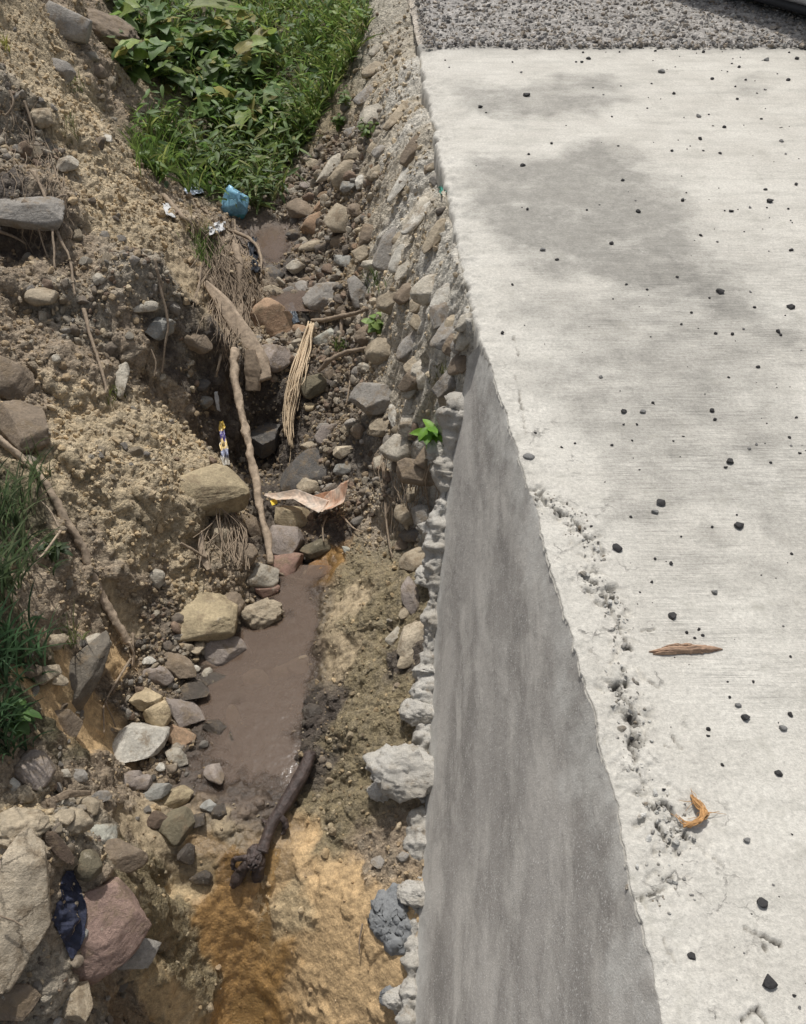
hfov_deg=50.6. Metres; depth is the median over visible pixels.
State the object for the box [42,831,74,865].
rock
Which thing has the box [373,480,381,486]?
stone
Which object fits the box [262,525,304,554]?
rock
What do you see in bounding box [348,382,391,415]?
rock
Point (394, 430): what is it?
stone
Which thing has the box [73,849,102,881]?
rock
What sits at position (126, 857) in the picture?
rock
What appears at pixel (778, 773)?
pebble
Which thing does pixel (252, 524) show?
rock
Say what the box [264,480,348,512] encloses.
dry leaf
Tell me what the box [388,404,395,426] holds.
rock
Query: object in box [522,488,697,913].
mortar crumbs
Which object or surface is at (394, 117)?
rock
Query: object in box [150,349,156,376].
root
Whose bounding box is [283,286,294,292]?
stone
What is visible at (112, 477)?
stone
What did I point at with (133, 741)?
rock
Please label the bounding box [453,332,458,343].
stone
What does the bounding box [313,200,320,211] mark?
stone
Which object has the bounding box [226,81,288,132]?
vine
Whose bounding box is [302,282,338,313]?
rock
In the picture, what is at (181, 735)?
rock
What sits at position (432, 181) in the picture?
stone
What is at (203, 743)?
stone
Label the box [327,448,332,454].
stone
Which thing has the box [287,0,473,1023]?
bank
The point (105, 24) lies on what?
rock
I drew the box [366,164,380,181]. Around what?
stone
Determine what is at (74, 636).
grass tuft
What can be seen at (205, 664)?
rock
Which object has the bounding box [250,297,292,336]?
rock
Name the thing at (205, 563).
bark strip
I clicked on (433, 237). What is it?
rock
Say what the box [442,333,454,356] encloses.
stone
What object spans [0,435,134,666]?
branch
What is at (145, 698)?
rock
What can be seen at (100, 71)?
stone
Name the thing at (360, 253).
stone
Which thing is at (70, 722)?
rock
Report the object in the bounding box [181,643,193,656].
stone
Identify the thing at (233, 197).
plastic bag
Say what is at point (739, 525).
pebble
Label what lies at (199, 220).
grass tuft
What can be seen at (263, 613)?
rock
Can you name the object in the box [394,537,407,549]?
stone
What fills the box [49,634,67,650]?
rock
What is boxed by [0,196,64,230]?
rock
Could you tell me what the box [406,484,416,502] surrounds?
stone
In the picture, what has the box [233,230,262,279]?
root
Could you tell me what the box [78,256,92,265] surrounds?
stone
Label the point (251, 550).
rock
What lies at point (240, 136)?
weed
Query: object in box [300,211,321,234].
rock
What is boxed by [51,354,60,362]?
stone
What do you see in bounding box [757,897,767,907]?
pebble
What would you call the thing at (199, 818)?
stone
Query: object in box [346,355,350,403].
root
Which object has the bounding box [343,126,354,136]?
stone
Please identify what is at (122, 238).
stone
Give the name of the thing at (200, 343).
rock
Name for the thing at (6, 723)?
grass tuft
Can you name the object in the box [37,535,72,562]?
weed
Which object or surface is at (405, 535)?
rock
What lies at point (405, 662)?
stone
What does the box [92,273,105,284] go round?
stone
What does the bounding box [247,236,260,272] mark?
plastic strip
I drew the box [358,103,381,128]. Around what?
rock
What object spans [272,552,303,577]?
rock
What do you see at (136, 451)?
stone
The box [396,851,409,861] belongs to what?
stone
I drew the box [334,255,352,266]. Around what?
rock
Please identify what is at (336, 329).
stone
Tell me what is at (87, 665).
rock
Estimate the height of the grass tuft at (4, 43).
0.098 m
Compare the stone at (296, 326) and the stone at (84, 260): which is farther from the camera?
the stone at (296, 326)
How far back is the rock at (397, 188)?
4.18 m
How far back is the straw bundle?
4.37 m
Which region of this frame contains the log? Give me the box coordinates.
[229,750,316,888]
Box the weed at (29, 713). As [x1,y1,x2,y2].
[3,697,41,737]
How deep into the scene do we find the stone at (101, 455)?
3.31 m
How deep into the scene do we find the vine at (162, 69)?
5.90 m
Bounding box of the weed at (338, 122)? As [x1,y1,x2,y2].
[331,112,346,131]
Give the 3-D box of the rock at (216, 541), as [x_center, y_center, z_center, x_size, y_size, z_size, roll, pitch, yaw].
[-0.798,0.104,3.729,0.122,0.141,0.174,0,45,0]
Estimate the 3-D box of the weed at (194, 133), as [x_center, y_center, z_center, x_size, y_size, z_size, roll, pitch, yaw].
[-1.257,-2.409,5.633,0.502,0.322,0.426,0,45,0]
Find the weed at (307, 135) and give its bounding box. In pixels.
[297,130,314,143]
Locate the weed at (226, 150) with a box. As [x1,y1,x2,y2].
[187,138,250,175]
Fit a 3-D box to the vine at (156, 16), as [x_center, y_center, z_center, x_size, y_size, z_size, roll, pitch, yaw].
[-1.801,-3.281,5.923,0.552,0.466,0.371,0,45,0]
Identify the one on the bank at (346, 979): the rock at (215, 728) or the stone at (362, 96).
the stone at (362, 96)
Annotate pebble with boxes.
[523,453,534,459]
[612,543,622,552]
[657,499,665,505]
[668,612,676,619]
[687,952,695,959]
[716,288,724,293]
[726,458,733,463]
[734,522,743,528]
[741,714,749,720]
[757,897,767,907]
[762,974,777,988]
[774,770,782,776]
[779,725,787,730]
[786,304,794,309]
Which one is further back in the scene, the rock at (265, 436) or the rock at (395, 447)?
the rock at (265, 436)
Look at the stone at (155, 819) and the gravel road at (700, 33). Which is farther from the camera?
the gravel road at (700, 33)
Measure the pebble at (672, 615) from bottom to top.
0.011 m
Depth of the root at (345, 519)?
3.82 m
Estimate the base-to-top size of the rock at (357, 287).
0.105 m
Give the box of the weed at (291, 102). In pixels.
[256,88,311,134]
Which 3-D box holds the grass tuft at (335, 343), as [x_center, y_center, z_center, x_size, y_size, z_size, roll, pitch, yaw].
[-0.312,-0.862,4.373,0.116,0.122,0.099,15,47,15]
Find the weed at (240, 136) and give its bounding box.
[213,119,271,159]
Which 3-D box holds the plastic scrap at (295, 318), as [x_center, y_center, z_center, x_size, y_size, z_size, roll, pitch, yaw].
[-0.611,-1.099,4.710,0.048,0.036,0.191,-12,46,-12]
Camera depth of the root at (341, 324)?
4.41 m
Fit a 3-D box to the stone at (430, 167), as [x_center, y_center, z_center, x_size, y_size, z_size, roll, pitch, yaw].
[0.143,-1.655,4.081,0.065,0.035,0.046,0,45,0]
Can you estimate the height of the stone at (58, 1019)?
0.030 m
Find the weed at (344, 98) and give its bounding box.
[337,85,351,105]
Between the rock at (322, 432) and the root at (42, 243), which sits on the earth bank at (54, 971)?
the root at (42, 243)
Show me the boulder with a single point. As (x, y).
(24, 889)
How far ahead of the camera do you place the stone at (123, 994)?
2.58 m
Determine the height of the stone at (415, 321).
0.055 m
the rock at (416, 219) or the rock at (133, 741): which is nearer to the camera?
the rock at (133, 741)
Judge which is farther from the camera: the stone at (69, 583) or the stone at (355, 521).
the stone at (355, 521)
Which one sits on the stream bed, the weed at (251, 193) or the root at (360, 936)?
the weed at (251, 193)
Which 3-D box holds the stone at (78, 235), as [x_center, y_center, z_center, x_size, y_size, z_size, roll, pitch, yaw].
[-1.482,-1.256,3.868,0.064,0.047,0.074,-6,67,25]
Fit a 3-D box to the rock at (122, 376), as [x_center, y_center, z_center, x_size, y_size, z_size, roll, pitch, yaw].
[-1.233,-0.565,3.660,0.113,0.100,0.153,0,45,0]
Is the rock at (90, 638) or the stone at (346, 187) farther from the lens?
the stone at (346, 187)
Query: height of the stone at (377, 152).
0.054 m
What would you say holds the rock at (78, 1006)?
on the earth bank at (54, 971)
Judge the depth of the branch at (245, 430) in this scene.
3.97 m
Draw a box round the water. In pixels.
[199,229,323,1023]
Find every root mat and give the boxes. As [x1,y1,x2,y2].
[0,101,73,252]
[186,224,277,376]
[372,449,438,543]
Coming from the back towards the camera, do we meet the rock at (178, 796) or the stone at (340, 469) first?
the stone at (340, 469)
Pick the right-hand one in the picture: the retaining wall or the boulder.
the retaining wall
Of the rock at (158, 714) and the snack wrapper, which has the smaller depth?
the rock at (158, 714)
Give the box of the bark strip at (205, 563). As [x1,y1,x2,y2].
[198,531,209,570]
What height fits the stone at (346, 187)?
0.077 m
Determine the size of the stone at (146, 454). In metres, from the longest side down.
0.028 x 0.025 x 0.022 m
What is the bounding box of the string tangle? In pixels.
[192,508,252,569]
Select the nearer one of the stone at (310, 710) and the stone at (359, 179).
the stone at (310, 710)
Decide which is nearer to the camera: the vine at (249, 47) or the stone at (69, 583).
the stone at (69, 583)
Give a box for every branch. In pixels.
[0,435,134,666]
[229,347,274,563]
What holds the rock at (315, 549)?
on the stream bed
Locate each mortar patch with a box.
[367,882,411,955]
[378,985,393,1005]
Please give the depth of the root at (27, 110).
4.09 m
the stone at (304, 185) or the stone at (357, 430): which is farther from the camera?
the stone at (304, 185)
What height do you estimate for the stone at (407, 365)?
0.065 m
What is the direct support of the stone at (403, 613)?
on the bank at (346, 979)
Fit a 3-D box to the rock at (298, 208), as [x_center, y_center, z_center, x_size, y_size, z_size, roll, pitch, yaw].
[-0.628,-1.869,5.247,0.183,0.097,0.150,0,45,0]
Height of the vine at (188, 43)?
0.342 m
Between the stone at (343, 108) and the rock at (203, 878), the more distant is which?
the stone at (343, 108)
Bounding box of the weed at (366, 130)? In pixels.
[356,118,378,138]
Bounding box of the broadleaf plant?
[146,0,256,93]
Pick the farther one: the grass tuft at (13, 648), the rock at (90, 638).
the rock at (90, 638)
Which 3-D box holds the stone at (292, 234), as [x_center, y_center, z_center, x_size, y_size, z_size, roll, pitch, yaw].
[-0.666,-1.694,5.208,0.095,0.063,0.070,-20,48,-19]
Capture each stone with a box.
[0,848,6,854]
[9,777,20,790]
[15,784,36,803]
[22,252,31,258]
[24,664,43,678]
[29,144,42,157]
[31,685,39,696]
[32,981,41,991]
[37,97,44,104]
[40,319,50,323]
[40,798,56,809]
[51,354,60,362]
[52,674,68,685]
[53,1016,62,1023]
[54,809,74,827]
[56,798,70,805]
[56,825,62,832]
[61,703,67,708]
[61,769,70,778]
[66,580,72,589]
[72,228,82,241]
[73,769,87,782]
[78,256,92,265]
[79,639,87,648]
[86,51,99,61]
[91,790,112,801]
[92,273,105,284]
[93,62,107,79]
[97,450,103,458]
[98,94,104,100]
[98,446,104,455]
[99,231,109,238]
[100,252,112,267]
[101,331,107,337]
[103,133,112,142]
[106,76,115,87]
[109,474,115,481]
[117,235,126,241]
[117,978,124,985]
[118,982,128,992]
[120,442,127,450]
[120,991,126,997]
[123,770,142,788]
[125,331,133,339]
[126,446,143,455]
[132,774,152,789]
[142,656,155,664]
[143,451,150,457]
[143,805,151,813]
[147,810,167,829]
[151,195,158,200]
[152,774,156,781]
[155,762,164,770]
[176,843,194,864]
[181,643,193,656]
[191,641,204,654]
[193,812,205,828]
[194,665,200,672]
[196,379,210,390]
[198,740,208,748]
[200,396,213,408]
[200,799,216,812]
[202,667,212,676]
[211,802,226,819]
[265,264,284,278]
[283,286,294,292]
[285,229,299,239]
[285,260,304,273]
[290,217,297,225]
[292,324,305,331]
[295,280,307,290]
[299,181,310,190]
[300,441,314,449]
[301,313,310,322]
[302,703,322,719]
[304,402,314,411]
[305,158,317,168]
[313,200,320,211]
[317,191,326,197]
[323,446,330,453]
[324,369,332,379]
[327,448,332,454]
[333,324,339,333]
[333,445,351,458]
[333,464,350,475]
[334,407,339,413]
[336,305,346,314]
[338,138,345,146]
[339,425,349,433]
[340,97,351,111]
[340,181,355,194]
[342,546,349,552]
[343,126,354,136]
[346,202,362,216]
[350,423,364,438]
[350,516,362,525]
[351,244,369,261]
[353,85,372,105]
[355,175,364,189]
[357,362,369,373]
[360,260,374,270]
[361,61,381,78]
[364,498,370,507]
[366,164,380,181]
[367,139,376,152]
[368,43,379,56]
[370,855,384,868]
[371,145,385,158]
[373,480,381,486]
[385,626,399,645]
[391,231,399,244]
[391,425,397,433]
[393,282,410,304]
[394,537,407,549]
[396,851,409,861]
[397,370,418,391]
[397,653,414,668]
[398,606,408,618]
[399,136,418,166]
[399,414,413,436]
[401,398,413,415]
[402,390,416,399]
[403,356,416,372]
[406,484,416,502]
[409,299,420,313]
[409,313,420,331]
[410,274,435,305]
[411,360,421,376]
[414,446,427,468]
[415,195,428,211]
[416,366,427,389]
[426,162,434,171]
[428,302,448,329]
[429,173,436,187]
[429,319,452,350]
[431,370,455,397]
[437,398,445,406]
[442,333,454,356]
[444,314,454,326]
[447,354,466,375]
[450,341,461,353]
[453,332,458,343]
[454,313,471,332]
[455,332,469,350]
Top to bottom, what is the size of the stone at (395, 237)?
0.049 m
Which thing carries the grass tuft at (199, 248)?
on the earth bank at (54, 971)
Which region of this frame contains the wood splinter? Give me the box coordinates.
[649,643,722,654]
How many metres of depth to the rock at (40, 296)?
3.55 m
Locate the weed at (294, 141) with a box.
[254,123,317,167]
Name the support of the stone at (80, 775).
on the earth bank at (54, 971)
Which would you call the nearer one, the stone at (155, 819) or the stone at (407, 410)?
the stone at (155, 819)
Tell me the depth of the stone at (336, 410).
4.25 m
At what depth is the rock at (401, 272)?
3.78 m
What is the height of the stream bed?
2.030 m
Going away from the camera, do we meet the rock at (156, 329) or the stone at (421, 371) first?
the stone at (421, 371)
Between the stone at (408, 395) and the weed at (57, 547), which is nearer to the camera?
the weed at (57, 547)
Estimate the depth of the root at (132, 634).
3.26 m
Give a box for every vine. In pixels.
[100,29,175,84]
[106,0,149,38]
[117,0,180,64]
[138,48,186,95]
[166,30,211,69]
[168,50,246,102]
[172,0,238,54]
[183,52,264,110]
[192,87,262,138]
[211,35,273,87]
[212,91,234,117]
[214,5,282,67]
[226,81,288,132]
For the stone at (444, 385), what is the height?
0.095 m
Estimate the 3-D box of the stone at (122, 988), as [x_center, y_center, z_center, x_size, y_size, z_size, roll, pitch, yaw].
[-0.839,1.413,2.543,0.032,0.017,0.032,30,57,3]
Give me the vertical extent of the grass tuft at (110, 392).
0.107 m
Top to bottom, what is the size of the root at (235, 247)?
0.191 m
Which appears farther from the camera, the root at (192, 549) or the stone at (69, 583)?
the root at (192, 549)
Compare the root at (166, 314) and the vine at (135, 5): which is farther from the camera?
the vine at (135, 5)
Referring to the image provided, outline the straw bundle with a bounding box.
[282,321,313,463]
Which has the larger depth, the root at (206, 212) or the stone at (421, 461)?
the root at (206, 212)
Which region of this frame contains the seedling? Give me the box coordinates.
[409,419,442,449]
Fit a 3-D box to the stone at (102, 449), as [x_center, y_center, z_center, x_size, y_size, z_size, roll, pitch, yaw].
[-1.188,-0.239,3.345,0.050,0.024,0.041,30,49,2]
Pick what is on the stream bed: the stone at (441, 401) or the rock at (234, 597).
the rock at (234, 597)
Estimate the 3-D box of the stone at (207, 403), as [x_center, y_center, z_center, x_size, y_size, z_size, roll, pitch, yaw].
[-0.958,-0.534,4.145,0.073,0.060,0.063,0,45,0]
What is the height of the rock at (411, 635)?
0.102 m
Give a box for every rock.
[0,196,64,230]
[0,355,35,399]
[0,400,48,454]
[0,806,51,848]
[0,983,41,1021]
[13,749,56,790]
[24,287,57,305]
[29,108,53,129]
[33,664,61,684]
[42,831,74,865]
[45,0,91,44]
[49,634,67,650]
[52,58,75,81]
[54,709,82,736]
[56,155,78,171]
[62,981,92,1023]
[65,807,93,835]
[69,630,110,710]
[71,877,151,984]
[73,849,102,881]
[75,796,100,815]
[86,8,139,50]
[86,633,111,645]
[90,823,117,844]
[104,838,148,873]
[112,722,169,762]
[113,362,129,398]
[117,938,161,969]
[129,687,162,710]
[133,301,158,312]
[143,665,173,685]
[143,699,170,726]
[143,783,172,801]
[145,317,175,340]
[149,569,164,588]
[158,806,194,846]
[162,649,196,678]
[162,785,193,808]
[165,747,188,766]
[166,697,205,726]
[167,724,195,744]
[170,592,237,641]
[179,463,249,515]
[180,679,209,699]
[183,333,212,353]
[189,870,212,886]
[197,659,216,668]
[198,672,224,686]
[202,719,226,738]
[203,636,246,665]
[203,763,224,784]
[209,519,235,550]
[225,591,244,615]
[229,542,257,566]
[240,597,284,628]
[241,510,262,536]
[244,349,261,390]
[245,562,278,586]
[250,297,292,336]
[250,422,279,458]
[254,584,279,598]
[262,344,290,371]
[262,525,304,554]
[263,285,283,294]
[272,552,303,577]
[274,505,309,527]
[279,446,327,491]
[282,167,296,175]
[286,198,312,217]
[296,478,319,493]
[298,240,320,251]
[299,538,330,559]
[299,655,308,666]
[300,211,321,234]
[300,373,327,399]
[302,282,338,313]
[308,560,331,578]
[312,328,334,345]
[314,424,336,444]
[315,153,340,182]
[323,203,348,232]
[330,160,354,190]
[330,233,342,247]
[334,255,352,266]
[343,144,361,159]
[347,275,367,307]
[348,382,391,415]
[354,325,368,346]
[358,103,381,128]
[358,223,372,246]
[364,334,390,364]
[368,417,388,436]
[372,227,396,271]
[376,291,395,315]
[379,434,411,461]
[382,99,408,130]
[387,167,408,201]
[388,244,404,274]
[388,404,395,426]
[393,503,412,525]
[394,260,409,280]
[396,331,414,362]
[396,458,434,486]
[396,621,423,656]
[398,528,418,542]
[398,547,424,571]
[400,201,429,234]
[401,576,419,614]
[411,504,433,526]
[421,218,445,253]
[429,283,449,306]
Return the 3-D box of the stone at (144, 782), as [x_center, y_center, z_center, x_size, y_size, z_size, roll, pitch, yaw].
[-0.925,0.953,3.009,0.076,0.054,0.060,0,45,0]
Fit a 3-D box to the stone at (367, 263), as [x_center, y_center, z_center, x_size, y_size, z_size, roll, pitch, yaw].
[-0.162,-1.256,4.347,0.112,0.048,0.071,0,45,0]
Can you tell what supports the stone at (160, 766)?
on the earth bank at (54, 971)
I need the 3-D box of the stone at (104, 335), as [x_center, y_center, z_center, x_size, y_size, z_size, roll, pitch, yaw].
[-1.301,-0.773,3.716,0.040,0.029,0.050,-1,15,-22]
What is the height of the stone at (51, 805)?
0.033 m
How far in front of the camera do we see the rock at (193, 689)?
3.33 m
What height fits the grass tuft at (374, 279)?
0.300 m
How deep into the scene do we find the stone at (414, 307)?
3.59 m
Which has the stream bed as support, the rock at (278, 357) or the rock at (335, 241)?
the rock at (278, 357)
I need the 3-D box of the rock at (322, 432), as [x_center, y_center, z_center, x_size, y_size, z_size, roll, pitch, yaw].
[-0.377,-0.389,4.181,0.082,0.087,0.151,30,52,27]
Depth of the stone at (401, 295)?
3.71 m
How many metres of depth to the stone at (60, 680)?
2.78 m
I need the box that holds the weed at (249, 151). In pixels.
[222,139,274,174]
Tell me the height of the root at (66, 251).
0.179 m
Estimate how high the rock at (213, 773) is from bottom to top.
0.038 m
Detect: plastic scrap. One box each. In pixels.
[162,203,174,217]
[183,187,203,195]
[214,391,220,410]
[270,499,277,505]
[290,311,299,323]
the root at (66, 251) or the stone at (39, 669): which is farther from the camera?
the root at (66, 251)
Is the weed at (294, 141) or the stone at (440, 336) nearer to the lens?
the stone at (440, 336)
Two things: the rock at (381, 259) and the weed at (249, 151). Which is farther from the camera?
the weed at (249, 151)
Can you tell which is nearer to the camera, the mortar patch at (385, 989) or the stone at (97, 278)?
the mortar patch at (385, 989)
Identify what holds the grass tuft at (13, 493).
on the earth bank at (54, 971)
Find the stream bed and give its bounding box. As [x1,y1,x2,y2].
[144,0,353,1023]
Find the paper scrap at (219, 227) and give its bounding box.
[209,220,225,234]
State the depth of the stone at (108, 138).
4.50 m
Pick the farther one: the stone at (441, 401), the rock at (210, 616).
the rock at (210, 616)
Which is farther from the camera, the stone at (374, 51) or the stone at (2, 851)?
the stone at (374, 51)
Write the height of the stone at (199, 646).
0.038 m
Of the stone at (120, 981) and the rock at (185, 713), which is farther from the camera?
the rock at (185, 713)
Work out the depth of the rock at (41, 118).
4.12 m
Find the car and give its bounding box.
[753,0,805,14]
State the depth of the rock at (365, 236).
4.42 m
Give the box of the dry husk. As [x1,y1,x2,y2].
[670,790,721,827]
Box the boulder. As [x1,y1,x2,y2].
[0,827,50,993]
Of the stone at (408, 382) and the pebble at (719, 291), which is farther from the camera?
the stone at (408, 382)
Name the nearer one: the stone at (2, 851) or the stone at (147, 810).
the stone at (2, 851)
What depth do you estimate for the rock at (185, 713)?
3.25 m
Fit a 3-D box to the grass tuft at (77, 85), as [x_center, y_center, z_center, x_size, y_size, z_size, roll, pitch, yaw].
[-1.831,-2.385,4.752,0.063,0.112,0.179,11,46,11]
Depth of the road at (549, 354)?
2.56 m
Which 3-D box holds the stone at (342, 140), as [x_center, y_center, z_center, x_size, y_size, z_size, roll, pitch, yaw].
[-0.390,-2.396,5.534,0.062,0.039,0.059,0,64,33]
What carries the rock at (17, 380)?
on the earth bank at (54, 971)
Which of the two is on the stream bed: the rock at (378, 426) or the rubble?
the rubble
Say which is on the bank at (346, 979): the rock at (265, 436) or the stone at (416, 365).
the stone at (416, 365)
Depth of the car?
5.27 m
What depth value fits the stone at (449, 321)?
3.16 m
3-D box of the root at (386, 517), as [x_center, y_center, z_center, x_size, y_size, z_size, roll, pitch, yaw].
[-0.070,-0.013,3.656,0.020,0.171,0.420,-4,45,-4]
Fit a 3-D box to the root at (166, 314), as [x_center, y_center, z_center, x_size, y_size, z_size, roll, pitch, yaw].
[-1.079,-0.878,3.827,0.053,0.428,0.275,0,45,0]
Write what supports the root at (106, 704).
on the earth bank at (54, 971)
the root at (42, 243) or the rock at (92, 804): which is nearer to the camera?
the rock at (92, 804)
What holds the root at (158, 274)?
attached to the earth bank at (54, 971)
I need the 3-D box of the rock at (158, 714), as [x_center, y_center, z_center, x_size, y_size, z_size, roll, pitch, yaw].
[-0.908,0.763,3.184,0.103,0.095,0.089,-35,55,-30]
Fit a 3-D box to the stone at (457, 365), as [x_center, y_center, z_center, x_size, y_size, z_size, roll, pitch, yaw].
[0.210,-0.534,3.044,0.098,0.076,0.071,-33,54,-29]
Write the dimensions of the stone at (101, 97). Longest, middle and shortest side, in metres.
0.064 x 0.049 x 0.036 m
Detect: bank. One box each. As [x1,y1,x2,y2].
[0,0,240,1023]
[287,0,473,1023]
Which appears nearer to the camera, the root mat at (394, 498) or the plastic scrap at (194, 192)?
the root mat at (394, 498)
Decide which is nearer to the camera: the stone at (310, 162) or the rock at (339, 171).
the rock at (339, 171)
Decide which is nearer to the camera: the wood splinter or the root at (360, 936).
the wood splinter
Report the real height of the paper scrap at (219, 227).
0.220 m
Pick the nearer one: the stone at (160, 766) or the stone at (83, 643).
the stone at (83, 643)
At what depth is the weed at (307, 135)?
5.89 m
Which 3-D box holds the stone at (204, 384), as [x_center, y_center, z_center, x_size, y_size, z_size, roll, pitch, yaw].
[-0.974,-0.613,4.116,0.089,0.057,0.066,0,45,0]
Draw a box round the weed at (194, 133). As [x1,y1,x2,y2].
[176,117,245,165]
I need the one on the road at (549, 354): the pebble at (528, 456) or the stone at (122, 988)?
the pebble at (528, 456)
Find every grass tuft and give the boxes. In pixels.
[0,32,11,51]
[0,438,59,542]
[0,488,68,605]
[0,577,74,713]
[0,680,54,762]
[10,434,56,482]
[59,108,78,147]
[59,600,91,649]
[67,70,84,93]
[106,381,125,405]
[119,103,183,179]
[175,223,222,272]
[178,199,213,236]
[328,333,349,351]
[361,266,388,292]
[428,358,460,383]
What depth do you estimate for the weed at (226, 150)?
5.56 m
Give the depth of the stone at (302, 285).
4.80 m
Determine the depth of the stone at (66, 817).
2.33 m
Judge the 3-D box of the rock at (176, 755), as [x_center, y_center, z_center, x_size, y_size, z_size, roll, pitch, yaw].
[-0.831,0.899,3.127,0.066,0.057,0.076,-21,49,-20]
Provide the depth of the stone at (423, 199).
4.01 m
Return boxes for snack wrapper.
[219,421,230,465]
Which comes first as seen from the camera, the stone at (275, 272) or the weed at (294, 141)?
the stone at (275, 272)
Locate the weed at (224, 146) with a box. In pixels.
[207,139,270,185]
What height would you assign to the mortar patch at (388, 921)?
0.093 m
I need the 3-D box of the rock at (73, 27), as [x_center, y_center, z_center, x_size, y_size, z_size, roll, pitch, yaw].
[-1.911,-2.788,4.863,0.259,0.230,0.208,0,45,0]
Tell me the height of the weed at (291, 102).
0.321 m
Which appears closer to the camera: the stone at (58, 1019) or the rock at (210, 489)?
the stone at (58, 1019)
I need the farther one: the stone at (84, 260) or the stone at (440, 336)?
the stone at (84, 260)
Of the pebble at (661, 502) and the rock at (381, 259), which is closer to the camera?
the pebble at (661, 502)
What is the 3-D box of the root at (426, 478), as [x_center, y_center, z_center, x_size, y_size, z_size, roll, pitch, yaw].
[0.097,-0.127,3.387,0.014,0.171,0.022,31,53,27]
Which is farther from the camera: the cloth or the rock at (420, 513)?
the rock at (420, 513)
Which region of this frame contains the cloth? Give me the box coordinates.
[52,871,86,958]
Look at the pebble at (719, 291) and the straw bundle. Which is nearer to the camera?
the pebble at (719, 291)
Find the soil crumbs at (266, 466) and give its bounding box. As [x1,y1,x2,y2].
[0,0,468,1023]
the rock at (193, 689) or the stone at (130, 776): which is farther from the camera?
the rock at (193, 689)
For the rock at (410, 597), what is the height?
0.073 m
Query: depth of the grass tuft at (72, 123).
4.24 m
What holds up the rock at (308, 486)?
on the stream bed
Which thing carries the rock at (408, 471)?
on the bank at (346, 979)
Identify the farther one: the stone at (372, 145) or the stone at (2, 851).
the stone at (372, 145)
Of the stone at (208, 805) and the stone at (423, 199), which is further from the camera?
the stone at (423, 199)
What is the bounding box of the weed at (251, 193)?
[233,165,278,212]
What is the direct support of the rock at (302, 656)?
on the stream bed
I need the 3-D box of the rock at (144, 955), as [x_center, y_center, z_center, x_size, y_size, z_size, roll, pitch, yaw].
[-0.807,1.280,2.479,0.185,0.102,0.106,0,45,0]
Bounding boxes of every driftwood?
[45,790,90,805]
[203,280,271,381]
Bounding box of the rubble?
[0,4,445,1023]
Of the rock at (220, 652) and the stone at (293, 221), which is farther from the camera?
the stone at (293, 221)
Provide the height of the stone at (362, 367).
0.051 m
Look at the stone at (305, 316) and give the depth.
4.67 m
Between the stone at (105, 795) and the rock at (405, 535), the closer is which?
the stone at (105, 795)
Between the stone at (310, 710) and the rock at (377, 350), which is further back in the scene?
the rock at (377, 350)
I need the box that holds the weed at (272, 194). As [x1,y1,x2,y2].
[221,150,307,203]
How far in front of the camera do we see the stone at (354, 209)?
4.69 m
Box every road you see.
[408,0,805,49]
[417,44,805,1023]
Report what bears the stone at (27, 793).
on the earth bank at (54, 971)
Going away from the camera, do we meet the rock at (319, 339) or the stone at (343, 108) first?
the rock at (319, 339)
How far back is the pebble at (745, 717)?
1.81 m
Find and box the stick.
[310,307,367,322]
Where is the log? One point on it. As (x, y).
(253, 859)
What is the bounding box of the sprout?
[361,312,382,335]
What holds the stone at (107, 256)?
on the earth bank at (54, 971)
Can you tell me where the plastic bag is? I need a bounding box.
[221,185,248,218]
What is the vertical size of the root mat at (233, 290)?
0.484 m
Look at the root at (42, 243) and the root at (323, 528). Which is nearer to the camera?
the root at (42, 243)
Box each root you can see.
[0,230,25,243]
[0,915,22,926]
[4,90,14,115]
[23,100,34,139]
[32,171,55,268]
[38,229,48,257]
[55,194,66,200]
[55,230,75,295]
[82,308,106,393]
[102,658,131,732]
[104,702,115,726]
[131,633,133,666]
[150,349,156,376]
[153,259,168,372]
[155,268,163,294]
[162,193,194,239]
[180,542,206,557]
[201,207,235,232]
[215,323,221,376]
[231,239,244,314]
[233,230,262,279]
[317,346,365,372]
[322,516,327,541]
[338,310,346,342]
[343,517,363,532]
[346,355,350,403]
[359,923,362,953]
[383,462,393,557]
[425,463,430,494]
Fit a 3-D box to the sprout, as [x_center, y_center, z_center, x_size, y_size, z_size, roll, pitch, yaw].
[-0.114,-0.877,4.019,0.147,0.125,0.107,-34,54,-29]
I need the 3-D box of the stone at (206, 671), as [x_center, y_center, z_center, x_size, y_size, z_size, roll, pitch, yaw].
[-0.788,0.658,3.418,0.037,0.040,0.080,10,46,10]
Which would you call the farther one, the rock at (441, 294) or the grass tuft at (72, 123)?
the grass tuft at (72, 123)
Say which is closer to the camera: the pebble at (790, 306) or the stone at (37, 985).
the stone at (37, 985)
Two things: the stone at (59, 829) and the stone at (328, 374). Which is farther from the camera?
the stone at (328, 374)
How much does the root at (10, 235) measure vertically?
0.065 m
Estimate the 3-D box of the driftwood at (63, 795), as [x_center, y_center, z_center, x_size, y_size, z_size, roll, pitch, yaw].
[-0.991,0.843,2.519,0.021,0.189,0.141,14,47,13]
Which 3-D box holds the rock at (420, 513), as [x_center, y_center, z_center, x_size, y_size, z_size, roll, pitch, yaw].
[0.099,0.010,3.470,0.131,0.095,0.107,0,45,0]
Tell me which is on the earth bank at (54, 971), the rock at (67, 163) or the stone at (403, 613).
the rock at (67, 163)
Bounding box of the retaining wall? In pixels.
[362,345,660,1023]
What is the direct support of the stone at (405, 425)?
on the bank at (346, 979)
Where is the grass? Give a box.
[125,0,383,202]

